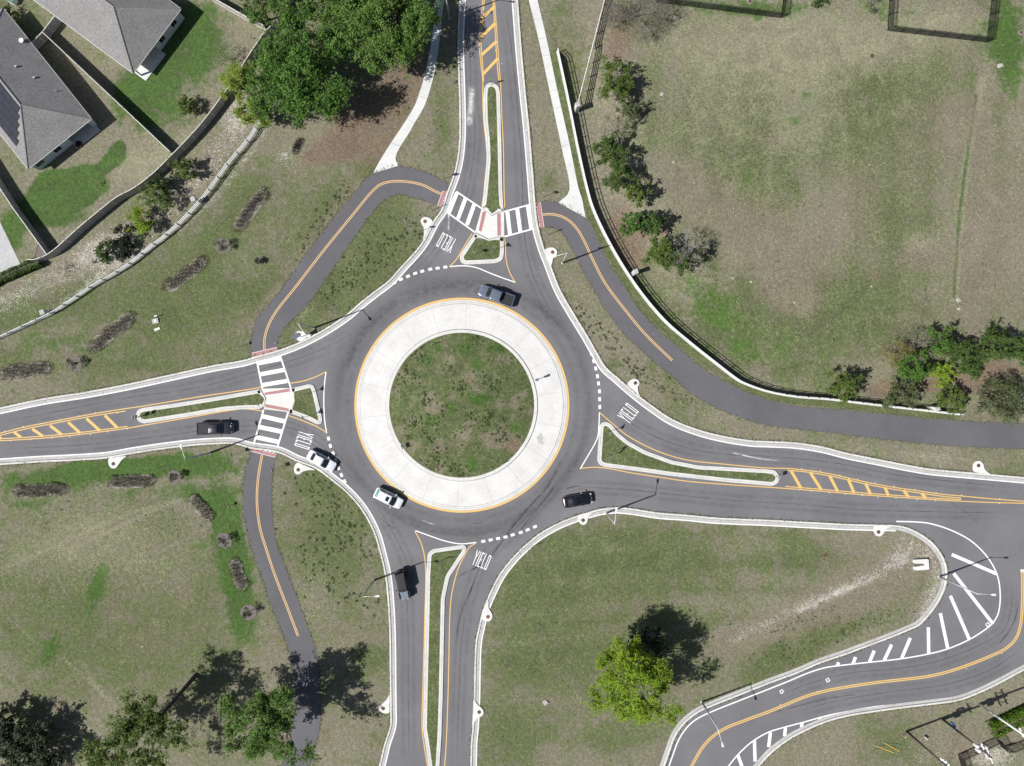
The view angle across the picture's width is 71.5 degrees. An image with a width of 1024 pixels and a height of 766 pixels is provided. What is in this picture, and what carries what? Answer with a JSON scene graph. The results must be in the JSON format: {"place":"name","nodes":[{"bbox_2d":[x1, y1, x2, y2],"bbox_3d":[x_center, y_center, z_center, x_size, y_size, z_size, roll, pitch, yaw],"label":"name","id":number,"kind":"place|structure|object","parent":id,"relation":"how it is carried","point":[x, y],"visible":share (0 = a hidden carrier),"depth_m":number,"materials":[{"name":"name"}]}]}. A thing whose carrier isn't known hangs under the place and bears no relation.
{"place":"outdoors","nodes":[
{"label":"outdoors","id":0,"kind":"place"},
{"bbox_2d":[34,0,184,80],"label":"house","id":1,"kind":"structure","parent":0,"point":[133,36],"depth_m":109.78,"materials":[{"name":"paint"}]},
{"bbox_2d":[243,452,320,765],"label":"path","id":2,"kind":"structure","parent":0,"point":[302,652],"depth_m":113.28,"materials":[{"name":"asphalt"}]},
{"bbox_2d":[250,166,449,352],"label":"path","id":3,"kind":"structure","parent":0,"point":[304,292],"depth_m":113.28,"materials":[{"name":"asphalt"}]},
{"bbox_2d":[374,0,443,172],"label":"pavement","id":4,"kind":"structure","parent":0,"point":[388,158],"depth_m":113.28,"materials":[{"name":"concrete"}]},
{"bbox_2d":[389,333,533,477],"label":"grass","id":5,"kind":"structure","parent":0,"point":[464,362],"depth_m":112.55,"materials":[{"name":"plant"}]},
{"bbox_2d":[0,0,1023,765],"bbox_3d":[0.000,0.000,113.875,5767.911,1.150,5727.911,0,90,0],"label":"ground","id":6,"kind":"structure","parent":0,"point":[96,594],"depth_m":113.30,"materials":[{"name":"plant"}]},
{"bbox_2d":[0,223,19,271],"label":"garden paving","id":7,"kind":"structure","parent":6,"relation":"on","point":[8,258],"depth_m":113.27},
{"bbox_2d":[0,257,44,285],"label":"hedge","id":8,"kind":"object","parent":6,"relation":"on","point":[8,274],"visible":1,"depth_m":112.10,"materials":[{"name":"green plant"}]},
{"bbox_2d":[0,179,50,253],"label":"privacy fence","id":9,"kind":"object","parent":6,"relation":"on","point":[22,217],"visible":0.99,"depth_m":112.32,"materials":[{"name":"beige plastic"}]},
{"bbox_2d":[0,361,52,381],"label":"grass bed","id":10,"kind":"object","parent":6,"relation":"on","point":[20,372],"visible":1,"depth_m":113.15,"materials":[{"name":"plant"}]},
{"bbox_2d":[0,709,69,765],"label":"oak tree","id":11,"kind":"object","parent":6,"relation":"on","point":[17,748],"visible":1,"depth_m":109.17,"materials":[{"name":"green plant"}]},
{"bbox_2d":[12,482,66,497],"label":"grass bed","id":12,"kind":"object","parent":6,"relation":"on","point":[27,490],"visible":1,"depth_m":113.01,"materials":[{"name":"plant"}]},
{"bbox_2d":[31,16,61,49],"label":"privacy fence","id":13,"kind":"object","parent":6,"relation":"on","point":[41,38],"visible":0.92,"depth_m":112.35,"materials":[{"name":"beige plastic"}]},
{"bbox_2d":[0,7,99,169],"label":"house","id":14,"kind":"structure","parent":6,"relation":"on","point":[46,118],"depth_m":109.61,"materials":[{"name":"paint"}]},
{"bbox_2d":[85,311,134,353],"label":"grass bed","id":15,"kind":"object","parent":6,"relation":"on","point":[119,325],"visible":1,"depth_m":113.25,"materials":[{"name":"plant"}]},
{"bbox_2d":[103,222,134,249],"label":"pine shrub","id":16,"kind":"object","parent":6,"relation":"on","point":[122,239],"visible":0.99,"depth_m":111.42,"materials":[{"name":"green plant"}]},
{"bbox_2d":[25,89,230,261],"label":"privacy fence","id":17,"kind":"object","parent":6,"relation":"on","point":[162,167],"visible":0.96,"depth_m":112.25,"materials":[{"name":"beige plastic"}]},
{"bbox_2d":[106,474,155,488],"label":"grass bed","id":18,"kind":"object","parent":6,"relation":"on","point":[134,481],"visible":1,"depth_m":113.15,"materials":[{"name":"plant"}]},
{"bbox_2d":[0,117,264,337],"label":"rail fence","id":19,"kind":"object","parent":6,"relation":"on","point":[154,243],"visible":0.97,"depth_m":112.38,"materials":[{"name":"white plastic"}]},
{"bbox_2d":[76,673,198,765],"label":"oak tree","id":20,"kind":"object","parent":6,"relation":"on","point":[130,733],"visible":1,"depth_m":103.42,"materials":[{"name":"green plant"}]},
{"bbox_2d":[125,204,155,239],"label":"pine shrub","id":21,"kind":"object","parent":6,"relation":"on","point":[140,227],"visible":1,"depth_m":110.83,"materials":[{"name":"green plant"}]},
{"bbox_2d":[137,176,178,212],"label":"pine shrub","id":22,"kind":"object","parent":6,"relation":"on","point":[152,186],"visible":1,"depth_m":111.05,"materials":[{"name":"green plant"}]},
{"bbox_2d":[167,155,196,181],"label":"pine shrub","id":23,"kind":"object","parent":6,"relation":"on","point":[185,165],"visible":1,"depth_m":110.97,"materials":[{"name":"green plant"}]},
{"bbox_2d":[159,255,207,291],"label":"grass bed","id":24,"kind":"object","parent":6,"relation":"on","point":[187,272],"visible":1,"depth_m":113.10,"materials":[{"name":"plant"}]},
{"bbox_2d":[0,442,391,765],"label":"kerb","id":25,"kind":"structure","parent":6,"relation":"on","point":[357,503],"depth_m":113.15,"materials":[{"name":"concrete"}]},
{"bbox_2d":[187,494,214,521],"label":"grass bed","id":26,"kind":"object","parent":6,"relation":"on","point":[201,508],"visible":1,"depth_m":113.07,"materials":[{"name":"plant"}]},
{"bbox_2d":[0,0,460,408],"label":"kerb","id":27,"kind":"structure","parent":6,"relation":"on","point":[367,297],"depth_m":113.15,"materials":[{"name":"concrete"}]},
{"bbox_2d":[229,558,249,591],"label":"grass bed","id":28,"kind":"object","parent":6,"relation":"on","point":[239,577],"visible":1,"depth_m":113.09,"materials":[{"name":"plant"}]},
{"bbox_2d":[216,59,264,99],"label":"willow tree","id":29,"kind":"object","parent":6,"relation":"on","point":[233,79],"visible":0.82,"depth_m":107.58,"materials":[{"name":"green plant"}]},
{"bbox_2d":[233,187,268,232],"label":"grass bed","id":30,"kind":"object","parent":6,"relation":"on","point":[250,209],"visible":1,"depth_m":113.16,"materials":[{"name":"plant"}]},
{"bbox_2d":[231,92,275,128],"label":"willow tree","id":31,"kind":"object","parent":6,"relation":"on","point":[245,116],"visible":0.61,"depth_m":108.17,"materials":[{"name":"green plant"}]},
{"bbox_2d":[238,0,279,27],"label":"evergreen tree","id":32,"kind":"object","parent":6,"relation":"on","point":[254,15],"visible":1,"depth_m":108.57,"materials":[{"name":"green plant"}]},
{"bbox_2d":[212,682,321,765],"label":"oak tree","id":33,"kind":"object","parent":6,"relation":"on","point":[266,710],"visible":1,"depth_m":104.11,"materials":[{"name":"green plant"}]},
{"bbox_2d":[235,0,359,130],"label":"oak tree","id":34,"kind":"object","parent":6,"relation":"on","point":[302,59],"visible":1,"depth_m":105.44,"materials":[{"name":"green plant"}]},
{"bbox_2d":[274,0,346,28],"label":"oak tree","id":35,"kind":"object","parent":6,"relation":"on","point":[330,14],"visible":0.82,"depth_m":106.83,"materials":[{"name":"green plant"}]},
{"bbox_2d":[320,0,442,78],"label":"oak tree","id":36,"kind":"object","parent":6,"relation":"on","point":[366,19],"visible":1,"depth_m":105.33,"materials":[{"name":"green plant"}]},
{"bbox_2d":[8,91,995,764],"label":"weeds","id":37,"kind":"object","parent":6,"relation":"on","point":[464,415],"visible":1,"depth_m":113.24,"materials":[{"name":"green plant"}]},
{"bbox_2d":[0,0,1023,765],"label":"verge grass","id":38,"kind":"structure","parent":6,"relation":"on","point":[574,516],"depth_m":113.20,"materials":[{"name":"plant"}]},
{"bbox_2d":[5,32,1021,764],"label":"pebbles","id":39,"kind":"object","parent":6,"relation":"on","point":[653,334],"visible":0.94,"depth_m":113.27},
{"bbox_2d":[592,131,627,167],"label":"conifer tree","id":40,"kind":"object","parent":6,"relation":"on","point":[608,143],"visible":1,"depth_m":109.70,"materials":[{"name":"green plant"}]},
{"bbox_2d":[596,53,634,102],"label":"conifer tree","id":41,"kind":"object","parent":6,"relation":"on","point":[617,85],"visible":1,"depth_m":109.97,"materials":[{"name":"green plant"}]},
{"bbox_2d":[602,157,638,194],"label":"conifer tree","id":42,"kind":"object","parent":6,"relation":"on","point":[621,168],"visible":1,"depth_m":109.84,"materials":[{"name":"green plant"}]},
{"bbox_2d":[615,94,646,133],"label":"conifer tree","id":43,"kind":"object","parent":6,"relation":"on","point":[636,109],"visible":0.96,"depth_m":111.31,"materials":[{"name":"green plant"}]},
{"bbox_2d":[580,633,685,727],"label":"lime tree","id":44,"kind":"object","parent":6,"relation":"on","point":[638,706],"visible":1,"depth_m":104.51,"materials":[{"name":"green plant"}]},
{"bbox_2d":[618,211,649,240],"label":"conifer tree","id":45,"kind":"object","parent":6,"relation":"on","point":[632,226],"visible":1,"depth_m":109.58,"materials":[{"name":"green plant"}]},
{"bbox_2d":[597,0,672,42],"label":"bare tree","id":46,"kind":"object","parent":6,"relation":"on","point":[632,16],"visible":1,"depth_m":109.92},
{"bbox_2d":[624,179,652,207],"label":"conifer tree","id":47,"kind":"object","parent":6,"relation":"on","point":[640,193],"visible":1,"depth_m":110.01,"materials":[{"name":"green plant"}]},
{"bbox_2d":[609,623,668,667],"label":"oak tree","id":48,"kind":"object","parent":6,"relation":"on","point":[648,642],"visible":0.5,"depth_m":109.04,"materials":[{"name":"green plant"}]},
{"bbox_2d":[640,234,676,267],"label":"conifer tree","id":49,"kind":"object","parent":6,"relation":"on","point":[655,251],"visible":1,"depth_m":109.62,"materials":[{"name":"green plant"}]},
{"bbox_2d":[473,509,944,765],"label":"kerb gutter","id":50,"kind":"object","parent":6,"relation":"on","point":[750,686],"visible":1,"depth_m":113.27,"materials":[{"name":"concrete"}]},
{"bbox_2d":[470,507,947,765],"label":"kerb","id":51,"kind":"structure","parent":6,"relation":"on","point":[793,673],"depth_m":113.15,"materials":[{"name":"concrete"}]},
{"bbox_2d":[656,0,786,17],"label":"picket fence","id":52,"kind":"object","parent":6,"relation":"on","point":[781,14],"visible":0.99,"depth_m":112.27,"materials":[{"name":"black metal"}]},
{"bbox_2d":[550,52,958,419],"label":"verge turf","id":53,"kind":"structure","parent":6,"relation":"on","point":[671,333],"depth_m":113.29,"materials":[{"name":"plant"}]},
{"bbox_2d":[556,48,963,414],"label":"retaining wall","id":54,"kind":"structure","parent":6,"relation":"on","point":[663,319],"depth_m":113.08,"materials":[{"name":"concrete"}]},
{"bbox_2d":[516,0,1023,478],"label":"kerb","id":55,"kind":"structure","parent":6,"relation":"on","point":[600,360],"depth_m":113.15,"materials":[{"name":"concrete"}]},
{"bbox_2d":[824,370,864,404],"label":"conifer tree","id":56,"kind":"object","parent":6,"relation":"on","point":[843,381],"visible":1,"depth_m":110.49,"materials":[{"name":"green plant"}]},
{"bbox_2d":[757,668,1023,765],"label":"kerb","id":57,"kind":"structure","parent":6,"relation":"on","point":[886,709],"depth_m":113.15,"materials":[{"name":"concrete"}]},
{"bbox_2d":[882,375,918,409],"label":"conifer tree","id":58,"kind":"object","parent":6,"relation":"on","point":[890,400],"visible":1,"depth_m":110.29,"materials":[{"name":"green plant"}]},
{"bbox_2d":[896,348,935,385],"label":"conifer tree","id":59,"kind":"object","parent":6,"relation":"on","point":[921,371],"visible":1,"depth_m":109.82,"materials":[{"name":"green plant"}]},
{"bbox_2d":[927,325,956,357],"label":"conifer tree","id":60,"kind":"object","parent":6,"relation":"on","point":[947,340],"visible":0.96,"depth_m":109.74,"materials":[{"name":"green plant"}]},
{"bbox_2d":[887,0,997,42],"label":"picket fence","id":61,"kind":"object","parent":6,"relation":"on","point":[891,18],"visible":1,"depth_m":112.31,"materials":[{"name":"black metal"}]},
{"bbox_2d":[929,362,958,387],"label":"conifer tree","id":62,"kind":"object","parent":6,"relation":"on","point":[942,375],"visible":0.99,"depth_m":110.95,"materials":[{"name":"green plant"}]},
{"bbox_2d":[934,383,967,416],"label":"conifer tree","id":63,"kind":"object","parent":6,"relation":"on","point":[945,399],"visible":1,"depth_m":110.54,"materials":[{"name":"green plant"}]},
{"bbox_2d":[941,338,985,375],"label":"conifer tree","id":64,"kind":"object","parent":6,"relation":"on","point":[969,358],"visible":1,"depth_m":109.34,"materials":[{"name":"green plant"}]},
{"bbox_2d":[958,737,1023,765],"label":"picket fence","id":65,"kind":"object","parent":6,"relation":"on","point":[1002,745],"visible":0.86,"depth_m":112.24,"materials":[{"name":"wood"}]},
{"bbox_2d":[978,323,1013,363],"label":"conifer tree","id":66,"kind":"object","parent":6,"relation":"on","point":[993,337],"visible":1,"depth_m":109.14,"materials":[{"name":"green plant"}]},
{"bbox_2d":[974,374,1023,428],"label":"conifer tree","id":67,"kind":"object","parent":6,"relation":"on","point":[1008,393],"visible":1,"depth_m":110.08,"materials":[{"name":"green plant"}]},
{"bbox_2d":[985,703,1023,738],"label":"hedge","id":68,"kind":"object","parent":6,"relation":"on","point":[999,727],"visible":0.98,"depth_m":111.99,"materials":[{"name":"green plant"}]},
{"bbox_2d":[0,0,1023,765],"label":"road","id":69,"kind":"structure","parent":0,"point":[994,532],"depth_m":113.28,"materials":[{"name":"asphalt"}]},
{"bbox_2d":[0,439,394,765],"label":"kerb gutter","id":70,"kind":"object","parent":69,"relation":"on","point":[301,459],"visible":0.99,"depth_m":113.27,"materials":[{"name":"concrete"}]},
{"bbox_2d":[136,389,265,422],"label":"island kerb","id":71,"kind":"structure","parent":69,"relation":"on","point":[260,392],"depth_m":113.15,"materials":[{"name":"concrete"}]},
{"bbox_2d":[140,394,263,418],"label":"island turf","id":72,"kind":"structure","parent":71,"relation":"on","point":[255,399],"depth_m":113.16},
{"bbox_2d":[0,0,464,412],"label":"kerb gutter","id":73,"kind":"object","parent":69,"relation":"on","point":[343,320],"visible":1,"depth_m":113.27,"materials":[{"name":"concrete"}]},
{"bbox_2d":[289,384,322,423],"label":"island kerb","id":74,"kind":"structure","parent":69,"relation":"on","point":[311,419],"depth_m":113.15,"materials":[{"name":"concrete"}]},
{"bbox_2d":[292,388,317,419],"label":"island turf","id":75,"kind":"structure","parent":74,"relation":"on","point":[305,404],"depth_m":113.16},
{"bbox_2d":[306,449,337,471],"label":"car","id":76,"kind":"object","parent":69,"relation":"on","point":[316,457],"visible":1,"depth_m":112.30,"materials":[{"name":"paint"}]},
{"bbox_2d":[261,209,503,411],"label":"crossing refuge","id":77,"kind":"object","parent":69,"relation":"on","point":[489,230],"visible":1,"depth_m":113.24,"materials":[{"name":"concrete"}]},
{"bbox_2d":[253,191,533,446],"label":"crosswalk line","id":78,"kind":"object","parent":69,"relation":"on","point":[281,357],"visible":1,"depth_m":113.27,"materials":[{"name":"white paint"}]},
{"bbox_2d":[256,192,531,453],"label":"crosswalk bar","id":79,"kind":"object","parent":69,"relation":"on","point":[283,381],"visible":1,"depth_m":113.28,"materials":[{"name":"white paint"}]},
{"bbox_2d":[251,191,543,457],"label":"crossing pad border","id":80,"kind":"object","parent":69,"relation":"on","point":[277,349],"visible":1,"depth_m":113.23,"materials":[{"name":"concrete"}]},
{"bbox_2d":[251,191,543,456],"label":"tactile pad","id":81,"kind":"object","parent":80,"relation":"on","point":[439,204],"visible":1,"depth_m":113.23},
{"bbox_2d":[394,569,411,599],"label":"off road vehicle","id":82,"kind":"object","parent":69,"relation":"on","point":[401,575],"visible":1,"depth_m":111.61,"materials":[{"name":"paint"}]},
{"bbox_2d":[423,545,466,765],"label":"island kerb","id":83,"kind":"structure","parent":69,"relation":"on","point":[442,614],"depth_m":113.15,"materials":[{"name":"concrete"}]},
{"bbox_2d":[427,549,461,765],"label":"island turf","id":84,"kind":"structure","parent":83,"relation":"on","point":[438,572],"depth_m":113.16,"materials":[{"name":"plant"}]},
{"bbox_2d":[360,304,562,505],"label":"truck apron","id":85,"kind":"object","parent":69,"relation":"on","point":[398,344],"visible":1,"depth_m":113.16,"materials":[{"name":"concrete"}]},
{"bbox_2d":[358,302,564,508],"bbox_3d":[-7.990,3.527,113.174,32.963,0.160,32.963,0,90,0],"label":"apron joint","id":86,"kind":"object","parent":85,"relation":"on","point":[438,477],"visible":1,"depth_m":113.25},
{"bbox_2d":[386,329,537,480],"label":"island kerb","id":87,"kind":"structure","parent":85,"relation":"on","point":[513,352],"depth_m":112.96,"materials":[{"name":"concrete"}]},
{"bbox_2d":[356,300,566,510],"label":"apron gutter","id":88,"kind":"object","parent":69,"relation":"on","point":[408,316],"visible":1,"depth_m":113.26,"materials":[{"name":"concrete"}]},
{"bbox_2d":[0,7,925,498],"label":"yellow hatch marking","id":89,"kind":"object","parent":69,"relation":"on","point":[484,73],"visible":1,"depth_m":113.28,"materials":[{"name":"paint"}]},
{"bbox_2d":[256,180,672,635],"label":"path line marking","id":90,"kind":"object","parent":69,"relation":"on","point":[309,270],"visible":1,"depth_m":113.28,"materials":[{"name":"yellow paint"}]},
{"bbox_2d":[460,233,503,264],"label":"island kerb","id":91,"kind":"structure","parent":69,"relation":"on","point":[471,241],"depth_m":113.15,"materials":[{"name":"concrete"}]},
{"bbox_2d":[464,238,499,259],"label":"island turf","id":92,"kind":"structure","parent":91,"relation":"on","point":[483,249],"depth_m":113.16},
{"bbox_2d":[482,83,503,214],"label":"island kerb","id":93,"kind":"structure","parent":69,"relation":"on","point":[495,86],"depth_m":113.15,"materials":[{"name":"concrete"}]},
{"bbox_2d":[485,86,500,212],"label":"island turf","id":94,"kind":"structure","parent":93,"relation":"on","point":[492,205],"depth_m":113.16,"materials":[{"name":"plant"}]},
{"bbox_2d":[0,0,1023,765],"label":"yellow line marking","id":95,"kind":"object","parent":69,"relation":"on","point":[944,498],"visible":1,"depth_m":113.27,"materials":[{"name":"paint"}]},
{"bbox_2d":[0,0,1023,765],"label":"white line marking","id":96,"kind":"object","parent":69,"relation":"on","point":[400,278],"visible":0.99,"depth_m":113.27,"materials":[{"name":"paint"}]},
{"bbox_2d":[562,492,592,507],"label":"car","id":97,"kind":"object","parent":69,"relation":"on","point":[581,499],"visible":1,"depth_m":112.29,"materials":[{"name":"paint"}]},
{"bbox_2d":[597,422,778,485],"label":"island kerb","id":98,"kind":"structure","parent":69,"relation":"on","point":[630,444],"depth_m":113.15,"materials":[{"name":"concrete"}]},
{"bbox_2d":[601,426,774,481],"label":"island turf","id":99,"kind":"structure","parent":98,"relation":"on","point":[625,454],"depth_m":113.16,"materials":[{"name":"plant"}]},
{"bbox_2d":[472,509,944,765],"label":"kerb joint","id":100,"kind":"object","parent":69,"relation":"on","point":[715,519],"visible":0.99,"depth_m":113.27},
{"bbox_2d":[513,0,1023,481],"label":"kerb gutter","id":101,"kind":"object","parent":69,"relation":"on","point":[625,388],"visible":1,"depth_m":113.27,"materials":[{"name":"concrete"}]},
{"bbox_2d":[737,553,1022,765],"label":"white hatch marking","id":102,"kind":"object","parent":69,"relation":"on","point":[972,597],"visible":1,"depth_m":113.28,"materials":[{"name":"paint"}]},
{"bbox_2d":[753,665,1023,765],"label":"kerb gutter","id":103,"kind":"object","parent":69,"relation":"on","point":[880,707],"visible":1,"depth_m":113.27,"materials":[{"name":"concrete"}]},
{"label":"road rubber marks","id":104,"kind":"structure","parent":69,"relation":"on","visible":0},
{"bbox_2d":[197,420,233,435],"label":"pickup truck","id":105,"kind":"object","parent":104,"relation":"on","point":[209,428],"visible":1,"depth_m":112.17,"materials":[{"name":"paint"}]},
{"bbox_2d":[372,487,403,508],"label":"suv","id":106,"kind":"object","parent":104,"relation":"on","point":[383,495],"visible":1,"depth_m":111.99,"materials":[{"name":"paint"}]},
{"bbox_2d":[478,285,514,307],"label":"pickup truck","id":107,"kind":"object","parent":104,"relation":"on","point":[506,299],"visible":1,"depth_m":112.13,"materials":[{"name":"paint"}]},
{"bbox_2d":[529,0,584,216],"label":"pavement","id":108,"kind":"structure","parent":0,"point":[573,199],"depth_m":113.28,"materials":[{"name":"concrete"}]},
{"bbox_2d":[541,201,1023,448],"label":"path","id":109,"kind":"structure","parent":0,"point":[694,378],"depth_m":113.28,"materials":[{"name":"asphalt"}]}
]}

